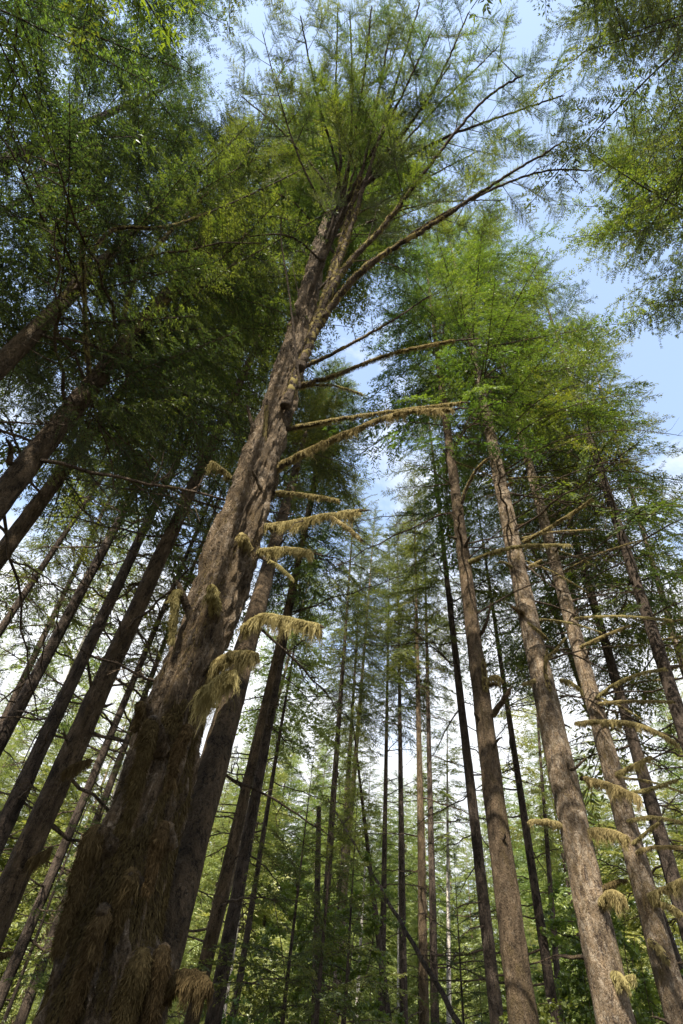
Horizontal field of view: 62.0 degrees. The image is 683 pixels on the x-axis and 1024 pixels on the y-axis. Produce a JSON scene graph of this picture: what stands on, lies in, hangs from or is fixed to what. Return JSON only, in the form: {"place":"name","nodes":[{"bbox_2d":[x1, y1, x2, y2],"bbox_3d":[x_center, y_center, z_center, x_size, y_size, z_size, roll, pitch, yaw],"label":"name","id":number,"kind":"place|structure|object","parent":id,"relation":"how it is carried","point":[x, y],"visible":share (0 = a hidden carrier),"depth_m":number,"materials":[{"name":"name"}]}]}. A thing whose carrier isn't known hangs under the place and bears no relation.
{"place":"outdoors","nodes":[
{"label":"outdoors","id":0,"kind":"place"},
{"bbox_2d":[0,0,682,1016],"label":"sky","id":1,"kind":"structure","parent":0,"point":[663,367],"materials":[{"name":"blue"}]},
{"bbox_3d":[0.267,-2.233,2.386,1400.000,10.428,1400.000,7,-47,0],"label":"ground","id":2,"kind":"structure","parent":0,"visible":0},
{"bbox_2d":[0,709,31,805],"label":"conifer tree","id":3,"kind":"object","parent":2,"relation":"on","point":[6,776],"visible":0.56,"depth_m":48.63,"materials":[{"name":"green plant"}]},
{"bbox_2d":[0,688,50,810],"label":"conifer tree","id":4,"kind":"object","parent":2,"relation":"on","point":[18,748],"visible":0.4,"depth_m":53.94,"materials":[{"name":"green plant"}]},
{"bbox_2d":[11,953,51,1023],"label":"conifer tree","id":5,"kind":"object","parent":2,"relation":"on","point":[35,1003],"visible":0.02,"depth_m":25.17,"materials":[{"name":"green plant"}]},
{"bbox_2d":[1,679,92,952],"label":"conifer tree","id":6,"kind":"object","parent":2,"relation":"on","point":[33,800],"visible":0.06,"depth_m":54.22,"materials":[{"name":"green plant"}]},
{"bbox_2d":[0,661,100,980],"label":"conifer tree","id":7,"kind":"object","parent":2,"relation":"on","point":[41,776],"visible":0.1,"depth_m":50.53,"materials":[{"name":"green plant"}]},
{"bbox_2d":[0,708,104,1008],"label":"conifer tree","id":8,"kind":"object","parent":2,"relation":"on","point":[74,788],"visible":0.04,"depth_m":51.34,"materials":[{"name":"green plant"}]},
{"bbox_2d":[1,708,105,1017],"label":"conifer tree","id":9,"kind":"object","parent":2,"relation":"on","point":[94,743],"visible":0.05,"depth_m":58.44,"materials":[{"name":"green plant"}]},
{"bbox_2d":[0,93,114,298],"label":"conifer tree","id":10,"kind":"object","parent":2,"relation":"on","point":[22,234],"visible":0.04,"depth_m":16.59,"materials":[{"name":"green plant"}]},
{"bbox_2d":[0,719,126,1023],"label":"young conifer","id":11,"kind":"object","parent":2,"relation":"on","point":[26,960],"visible":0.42,"depth_m":15.06,"materials":[{"name":"green plant"}]},
{"bbox_2d":[2,732,132,997],"bbox_3d":[-4.993,8.651,12.148,4.066,8.826,4.528,7,-47,0],"label":"young conifer","id":12,"kind":"object","parent":2,"relation":"on","point":[40,980],"visible":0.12,"depth_m":11.58,"materials":[{"name":"green plant"}]},
{"bbox_2d":[0,502,145,833],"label":"conifer tree","id":13,"kind":"object","parent":2,"relation":"on","point":[64,725],"visible":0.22,"depth_m":30.04,"materials":[{"name":"green plant"}]},
{"bbox_2d":[0,398,149,770],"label":"conifer tree","id":14,"kind":"object","parent":2,"relation":"on","point":[15,694],"visible":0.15,"depth_m":23.80,"materials":[{"name":"green plant"}]},
{"bbox_2d":[0,634,158,1023],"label":"conifer tree","id":15,"kind":"object","parent":2,"relation":"on","point":[19,997],"visible":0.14,"depth_m":45.19,"materials":[{"name":"green plant"}]},
{"bbox_2d":[0,374,187,796],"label":"conifer tree","id":16,"kind":"object","parent":2,"relation":"on","point":[9,614],"visible":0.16,"depth_m":19.98,"materials":[{"name":"green plant"}]},
{"bbox_2d":[0,0,198,200],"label":"conifer tree","id":17,"kind":"object","parent":2,"relation":"on","point":[25,103],"visible":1,"depth_m":6.23,"materials":[{"name":"green plant"}]},
{"bbox_2d":[0,0,220,395],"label":"conifer tree","id":18,"kind":"object","parent":2,"relation":"on","point":[99,115],"visible":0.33,"depth_m":13.08,"materials":[{"name":"green plant"}]},
{"bbox_2d":[0,0,257,278],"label":"conifer tree","id":19,"kind":"object","parent":2,"relation":"on","point":[53,21],"visible":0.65,"depth_m":11.82,"materials":[{"name":"green plant"}]},
{"bbox_2d":[0,297,262,822],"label":"conifer tree","id":20,"kind":"object","parent":2,"relation":"on","point":[18,707],"visible":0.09,"depth_m":14.81,"materials":[{"name":"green plant"}]},
{"bbox_2d":[1,409,265,1023],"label":"conifer tree","id":21,"kind":"object","parent":2,"relation":"on","point":[24,1009],"visible":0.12,"depth_m":18.66,"materials":[{"name":"green plant"}]},
{"bbox_2d":[0,371,284,1011],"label":"conifer tree","id":22,"kind":"object","parent":2,"relation":"on","point":[17,956],"visible":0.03,"depth_m":17.02,"materials":[{"name":"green plant"}]},
{"bbox_2d":[0,193,287,618],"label":"conifer tree","id":23,"kind":"object","parent":2,"relation":"on","point":[27,518],"visible":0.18,"depth_m":14.26,"materials":[{"name":"green plant"}]},
{"bbox_2d":[0,305,295,860],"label":"conifer tree","id":24,"kind":"object","parent":2,"relation":"on","point":[14,803],"visible":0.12,"depth_m":13.66,"materials":[{"name":"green plant"}]},
{"bbox_2d":[0,75,321,512],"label":"conifer tree","id":25,"kind":"object","parent":2,"relation":"on","point":[13,351],"visible":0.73,"depth_m":11.21,"materials":[{"name":"green plant"}]},
{"bbox_2d":[58,0,283,61],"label":"conifer tree","id":26,"kind":"object","parent":2,"relation":"on","point":[69,35],"visible":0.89,"depth_m":8.03,"materials":[{"name":"green plant"}]},
{"bbox_2d":[0,57,349,720],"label":"conifer tree","id":27,"kind":"object","parent":2,"relation":"on","point":[21,472],"visible":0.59,"depth_m":11.10,"materials":[{"name":"green plant"}]},
{"bbox_2d":[165,914,192,1023],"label":"conifer tree","id":28,"kind":"object","parent":2,"relation":"on","point":[173,1019],"visible":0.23,"depth_m":28.24,"materials":[{"name":"green plant"}]},
{"bbox_2d":[0,221,375,961],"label":"conifer tree","id":29,"kind":"object","parent":2,"relation":"on","point":[28,859],"visible":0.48,"depth_m":10.91,"materials":[{"name":"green plant"}]},
{"bbox_2d":[167,746,237,1023],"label":"conifer tree","id":30,"kind":"object","parent":2,"relation":"on","point":[219,829],"visible":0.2,"depth_m":55.53,"materials":[{"name":"green plant"}]},
{"bbox_2d":[166,759,243,1023],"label":"conifer tree","id":31,"kind":"object","parent":2,"relation":"on","point":[206,884],"visible":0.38,"depth_m":46.92,"materials":[{"name":"green plant"}]},
{"bbox_2d":[188,893,239,1023],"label":"conifer tree","id":32,"kind":"object","parent":2,"relation":"on","point":[216,957],"visible":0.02,"depth_m":32.44,"materials":[{"name":"green plant"}]},
{"bbox_2d":[62,372,372,1023],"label":"conifer tree","id":33,"kind":"object","parent":2,"relation":"on","point":[212,774],"visible":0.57,"depth_m":7.68,"materials":[{"name":"brown plant"}]},
{"bbox_2d":[172,712,266,1009],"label":"conifer tree","id":34,"kind":"object","parent":2,"relation":"on","point":[231,794],"visible":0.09,"depth_m":64.57,"materials":[{"name":"green plant"}]},
{"bbox_2d":[180,994,279,1023],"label":"leafy shrub","id":35,"kind":"object","parent":2,"relation":"on","point":[230,1019],"visible":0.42,"depth_m":14.79,"materials":[{"name":"green plant"}]},
{"bbox_2d":[192,691,297,1023],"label":"conifer tree","id":36,"kind":"object","parent":2,"relation":"on","point":[256,926],"visible":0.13,"depth_m":47.19,"materials":[{"name":"green plant"}]},
{"bbox_2d":[167,523,336,1021],"bbox_3d":[-3.731,11.357,29.485,6.313,30.342,6.167,27,-50,-18],"label":"conifer tree","id":37,"kind":"object","parent":2,"relation":"on","point":[254,706],"visible":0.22,"depth_m":30.49,"materials":[{"name":"green plant"}]},
{"bbox_2d":[180,734,341,1023],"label":"young conifer","id":38,"kind":"object","parent":2,"relation":"on","point":[257,965],"visible":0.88,"depth_m":12.75,"materials":[{"name":"green plant"}]},
{"bbox_2d":[213,741,309,1023],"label":"conifer tree","id":39,"kind":"object","parent":2,"relation":"on","point":[251,868],"visible":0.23,"depth_m":28.87,"materials":[{"name":"green plant"}]},
{"bbox_2d":[211,698,314,1019],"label":"conifer tree","id":40,"kind":"object","parent":2,"relation":"on","point":[290,828],"visible":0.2,"depth_m":56.61,"materials":[{"name":"green plant"}]},
{"bbox_2d":[183,356,367,1023],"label":"conifer tree","id":41,"kind":"object","parent":2,"relation":"on","point":[212,929],"visible":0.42,"depth_m":19.79,"materials":[{"name":"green plant"}]},
{"bbox_2d":[240,724,314,1012],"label":"conifer tree","id":42,"kind":"object","parent":2,"relation":"on","point":[292,830],"visible":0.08,"depth_m":63.06,"materials":[{"name":"green plant"}]},
{"bbox_2d":[267,920,296,1022],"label":"conifer tree","id":43,"kind":"object","parent":2,"relation":"on","point":[287,950],"visible":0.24,"depth_m":37.25,"materials":[{"name":"green plant"}]},
{"bbox_2d":[209,546,361,1020],"bbox_3d":[-2.451,10.331,24.262,6.877,24.345,5.253,7,-47,0],"label":"conifer tree","id":44,"kind":"object","parent":2,"relation":"on","point":[276,760],"visible":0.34,"depth_m":25.08,"materials":[{"name":"green plant"}]},
{"bbox_2d":[182,354,402,1023],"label":"conifer tree","id":45,"kind":"object","parent":2,"relation":"on","point":[215,1012],"visible":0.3,"depth_m":21.19,"materials":[{"name":"green plant"}]},
{"bbox_2d":[256,713,338,1022],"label":"conifer tree","id":46,"kind":"object","parent":2,"relation":"on","point":[312,815],"visible":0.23,"depth_m":62.31,"materials":[{"name":"green plant"}]},
{"bbox_2d":[283,732,330,946],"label":"conifer tree","id":47,"kind":"object","parent":2,"relation":"on","point":[313,811],"visible":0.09,"depth_m":70.03,"materials":[{"name":"green plant"}]},
{"bbox_2d":[229,847,409,1023],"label":"leafy shrub","id":48,"kind":"object","parent":2,"relation":"on","point":[353,974],"visible":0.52,"depth_m":21.70,"materials":[{"name":"green plant"}]},
{"bbox_2d":[277,700,377,1022],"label":"conifer tree","id":49,"kind":"object","parent":2,"relation":"on","point":[341,789],"visible":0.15,"depth_m":49.71,"materials":[{"name":"green plant"}]},
{"bbox_2d":[31,0,624,1023],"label":"conifer tree","id":50,"kind":"object","parent":2,"relation":"on","point":[111,958],"visible":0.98,"depth_m":10.53,"materials":[{"name":"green plant"}]},
{"bbox_2d":[236,762,423,1023],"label":"young conifer","id":51,"kind":"object","parent":2,"relation":"on","point":[348,934],"visible":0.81,"depth_m":15.32,"materials":[{"name":"green plant"}]},
{"bbox_2d":[262,503,404,1023],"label":"conifer tree","id":52,"kind":"object","parent":2,"relation":"on","point":[357,740],"visible":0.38,"depth_m":38.10,"materials":[{"name":"green plant"}]},
{"bbox_2d":[275,473,394,1012],"bbox_3d":[0.125,9.661,32.464,7.264,37.615,6.854,36,-53,-25],"label":"conifer tree","id":53,"kind":"object","parent":2,"relation":"on","point":[342,666],"visible":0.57,"depth_m":33.49,"materials":[{"name":"green plant"}]},
{"bbox_2d":[295,806,381,1023],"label":"dead snag","id":54,"kind":"object","parent":2,"relation":"on","point":[318,878],"visible":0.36,"depth_m":21.08,"materials":[{"name":"black wood"}]},
{"bbox_2d":[272,739,406,1023],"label":"young conifer","id":55,"kind":"object","parent":2,"relation":"on","point":[316,1006],"visible":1,"depth_m":11.53,"materials":[{"name":"green plant"}]},
{"bbox_2d":[286,543,397,1016],"bbox_3d":[0.482,14.620,34.945,6.473,34.530,6.771,7,-47,0],"label":"conifer tree","id":56,"kind":"object","parent":2,"relation":"on","point":[369,734],"visible":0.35,"depth_m":36.65,"materials":[{"name":"green plant"}]},
{"bbox_2d":[346,872,380,1023],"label":"conifer tree","id":57,"kind":"object","parent":2,"relation":"on","point":[363,993],"visible":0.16,"depth_m":33.37,"materials":[{"name":"green plant"}]},
{"bbox_2d":[335,748,408,1023],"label":"conifer tree","id":58,"kind":"object","parent":2,"relation":"on","point":[380,853],"visible":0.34,"depth_m":36.14,"materials":[{"name":"green plant"}]},
{"bbox_2d":[323,686,440,1023],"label":"conifer tree","id":59,"kind":"object","parent":2,"relation":"on","point":[386,1008],"visible":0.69,"depth_m":29.76,"materials":[{"name":"green plant"}]},
{"bbox_2d":[352,768,413,1022],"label":"conifer tree","id":60,"kind":"object","parent":2,"relation":"on","point":[393,969],"visible":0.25,"depth_m":52.47,"materials":[{"name":"green plant"}]},
{"bbox_2d":[326,523,453,1023],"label":"conifer tree","id":61,"kind":"object","parent":2,"relation":"on","point":[384,854],"visible":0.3,"depth_m":34.46,"materials":[{"name":"green plant"}]},
{"bbox_2d":[367,785,417,1020],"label":"conifer tree","id":62,"kind":"object","parent":2,"relation":"on","point":[396,920],"visible":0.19,"depth_m":57.00,"materials":[{"name":"green plant"}]},
{"bbox_2d":[327,798,462,1023],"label":"leaning dead trunk","id":63,"kind":"object","parent":2,"relation":"on","point":[454,1017],"visible":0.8,"depth_m":18.92,"materials":[{"name":"black wood"}]},
{"bbox_2d":[375,778,417,1011],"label":"conifer tree","id":64,"kind":"object","parent":2,"relation":"on","point":[397,853],"visible":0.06,"depth_m":71.74,"materials":[{"name":"green plant"}]},
{"bbox_2d":[372,770,428,1015],"bbox_3d":[3.487,23.914,32.145,4.024,18.285,5.641,-19,-52,22],"label":"conifer tree","id":65,"kind":"object","parent":2,"relation":"on","point":[408,839],"visible":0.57,"depth_m":34.07,"materials":[{"name":"green plant"}]},
{"bbox_2d":[351,510,457,1023],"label":"conifer tree","id":66,"kind":"object","parent":2,"relation":"on","point":[403,964],"visible":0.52,"depth_m":32.74,"materials":[{"name":"green plant"}]},
{"bbox_2d":[376,778,443,1020],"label":"conifer tree","id":67,"kind":"object","parent":2,"relation":"on","point":[408,846],"visible":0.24,"depth_m":66.82,"materials":[{"name":"green plant"}]},
{"bbox_2d":[390,888,441,1023],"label":"conifer tree","id":68,"kind":"object","parent":2,"relation":"on","point":[412,972],"visible":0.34,"depth_m":28.16,"materials":[{"name":"green plant"}]},
{"bbox_2d":[388,733,475,1023],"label":"conifer tree","id":69,"kind":"object","parent":2,"relation":"on","point":[442,1006],"visible":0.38,"depth_m":56.03,"materials":[{"name":"green plant"}]},
{"bbox_2d":[356,472,510,1023],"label":"conifer tree","id":70,"kind":"object","parent":2,"relation":"on","point":[423,1012],"visible":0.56,"depth_m":32.31,"materials":[{"name":"green plant"}]},
{"bbox_2d":[364,485,507,1022],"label":"conifer tree","id":71,"kind":"object","parent":2,"relation":"on","point":[434,1013],"visible":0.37,"depth_m":30.88,"materials":[{"name":"green plant"}]},
{"bbox_2d":[406,775,473,1023],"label":"conifer tree","id":72,"kind":"object","parent":2,"relation":"on","point":[451,861],"visible":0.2,"depth_m":64.38,"materials":[{"name":"green plant"}]},
{"bbox_2d":[403,685,496,1023],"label":"conifer tree","id":73,"kind":"object","parent":2,"relation":"on","point":[444,795],"visible":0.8,"depth_m":32.60,"materials":[{"name":"green plant"}]},
{"bbox_2d":[322,217,592,1023],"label":"conifer tree","id":74,"kind":"object","parent":2,"relation":"on","point":[521,1005],"visible":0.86,"depth_m":16.76,"materials":[{"name":"green plant"}]},
{"bbox_2d":[354,362,579,1023],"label":"conifer tree","id":75,"kind":"object","parent":2,"relation":"on","point":[492,976],"visible":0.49,"depth_m":21.87,"materials":[{"name":"green plant"}]},
{"bbox_2d":[438,821,503,1023],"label":"conifer tree","id":76,"kind":"object","parent":2,"relation":"on","point":[454,926],"visible":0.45,"depth_m":52.93,"materials":[{"name":"green plant"}]},
{"bbox_2d":[441,815,504,1023],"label":"conifer tree","id":77,"kind":"object","parent":2,"relation":"on","point":[453,877],"visible":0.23,"depth_m":57.09,"materials":[{"name":"green plant"}]},
{"bbox_2d":[466,920,489,1023],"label":"conifer tree","id":78,"kind":"object","parent":2,"relation":"on","point":[484,1004],"visible":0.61,"depth_m":33.08,"materials":[{"name":"green plant"}]},
{"bbox_2d":[423,843,547,1023],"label":"young conifer","id":79,"kind":"object","parent":2,"relation":"on","point":[459,962],"visible":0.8,"depth_m":18.77,"materials":[{"name":"green plant"}]},
{"bbox_2d":[454,770,547,1023],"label":"conifer tree","id":80,"kind":"object","parent":2,"relation":"on","point":[494,920],"visible":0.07,"depth_m":48.80,"materials":[{"name":"green plant"}]},
{"bbox_2d":[481,752,552,999],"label":"conifer tree","id":81,"kind":"object","parent":2,"relation":"on","point":[508,807],"visible":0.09,"depth_m":58.17,"materials":[{"name":"green plant"}]},
{"bbox_2d":[407,454,631,1023],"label":"conifer tree","id":82,"kind":"object","parent":2,"relation":"on","point":[548,983],"visible":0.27,"depth_m":20.94,"materials":[{"name":"green plant"}]},
{"bbox_2d":[368,180,682,1023],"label":"conifer tree","id":83,"kind":"object","parent":2,"relation":"on","point":[600,956],"visible":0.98,"depth_m":16.70,"materials":[{"name":"green plant"}]},
{"bbox_2d":[498,636,577,1023],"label":"conifer tree","id":84,"kind":"object","parent":2,"relation":"on","point":[544,797],"visible":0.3,"depth_m":32.53,"materials":[{"name":"green plant"}]},
{"bbox_2d":[399,246,682,1023],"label":"conifer tree","id":85,"kind":"object","parent":2,"relation":"on","point":[651,906],"visible":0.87,"depth_m":14.38,"materials":[{"name":"green plant"}]},
{"bbox_2d":[523,901,564,1022],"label":"conifer tree","id":86,"kind":"object","parent":2,"relation":"on","point":[536,957],"visible":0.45,"depth_m":36.17,"materials":[{"name":"green plant"}]},
{"bbox_2d":[497,995,595,1023],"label":"leafy shrub","id":87,"kind":"object","parent":2,"relation":"on","point":[541,1010],"visible":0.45,"depth_m":12.42,"materials":[{"name":"green plant"}]},
{"bbox_2d":[514,777,581,1021],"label":"conifer tree","id":88,"kind":"object","parent":2,"relation":"on","point":[526,884],"visible":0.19,"depth_m":50.35,"materials":[{"name":"green plant"}]},
{"bbox_2d":[467,0,668,76],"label":"conifer tree","id":89,"kind":"object","parent":2,"relation":"on","point":[611,4],"visible":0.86,"depth_m":9.10,"materials":[{"name":"green plant"}]},
{"bbox_2d":[461,239,682,758],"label":"conifer tree","id":90,"kind":"object","parent":2,"relation":"on","point":[667,678],"visible":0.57,"depth_m":18.89,"materials":[{"name":"green plant"}]},
{"bbox_2d":[466,347,682,942],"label":"conifer tree","id":91,"kind":"object","parent":2,"relation":"on","point":[609,581],"visible":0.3,"depth_m":20.83,"materials":[{"name":"green plant"}]},
{"bbox_2d":[483,459,682,979],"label":"conifer tree","id":92,"kind":"object","parent":2,"relation":"on","point":[678,956],"visible":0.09,"depth_m":25.55,"materials":[{"name":"green plant"}]},
{"bbox_2d":[520,689,646,1021],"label":"conifer tree","id":93,"kind":"object","parent":2,"relation":"on","point":[564,888],"visible":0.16,"depth_m":48.44,"materials":[{"name":"green plant"}]},
{"bbox_2d":[485,384,682,973],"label":"conifer tree","id":94,"kind":"object","parent":2,"relation":"on","point":[669,865],"visible":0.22,"depth_m":18.93,"materials":[{"name":"green plant"}]},
{"bbox_2d":[516,0,682,269],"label":"conifer tree","id":95,"kind":"object","parent":2,"relation":"on","point":[673,45],"visible":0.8,"depth_m":13.24,"materials":[{"name":"green plant"}]},
{"bbox_2d":[528,872,682,1023],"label":"leafy shrub","id":96,"kind":"object","parent":2,"relation":"on","point":[580,985],"visible":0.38,"depth_m":17.07,"materials":[{"name":"green plant"}]},
{"bbox_2d":[557,744,659,1004],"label":"conifer tree","id":97,"kind":"object","parent":2,"relation":"on","point":[600,866],"visible":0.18,"depth_m":50.21,"materials":[{"name":"green plant"}]},
{"bbox_2d":[573,744,646,963],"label":"conifer tree","id":98,"kind":"object","parent":2,"relation":"on","point":[597,823],"visible":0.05,"depth_m":62.52,"materials":[{"name":"green plant"}]},
{"bbox_2d":[542,310,682,843],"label":"conifer tree","id":99,"kind":"object","parent":2,"relation":"on","point":[679,658],"visible":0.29,"depth_m":22.71,"materials":[{"name":"green plant"}]},
{"bbox_2d":[572,961,665,1023],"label":"leafy shrub","id":100,"kind":"object","parent":2,"relation":"on","point":[639,1013],"visible":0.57,"depth_m":12.92,"materials":[{"name":"green plant"}]},
{"bbox_2d":[557,75,682,348],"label":"conifer tree","id":101,"kind":"object","parent":2,"relation":"on","point":[612,230],"visible":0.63,"depth_m":17.65,"materials":[{"name":"green plant"}]},
{"bbox_2d":[577,710,682,1020],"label":"conifer tree","id":102,"kind":"object","parent":2,"relation":"on","point":[631,931],"visible":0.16,"depth_m":45.96,"materials":[{"name":"green plant"}]},
{"bbox_2d":[648,680,682,878],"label":"conifer tree","id":103,"kind":"object","parent":2,"relation":"on","point":[675,786],"visible":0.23,"depth_m":53.60,"materials":[{"name":"green plant"}]},
{"bbox_2d":[652,758,682,877],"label":"conifer tree","id":104,"kind":"object","parent":2,"relation":"on","point":[678,838],"visible":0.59,"depth_m":49.13,"materials":[{"name":"green plant"}]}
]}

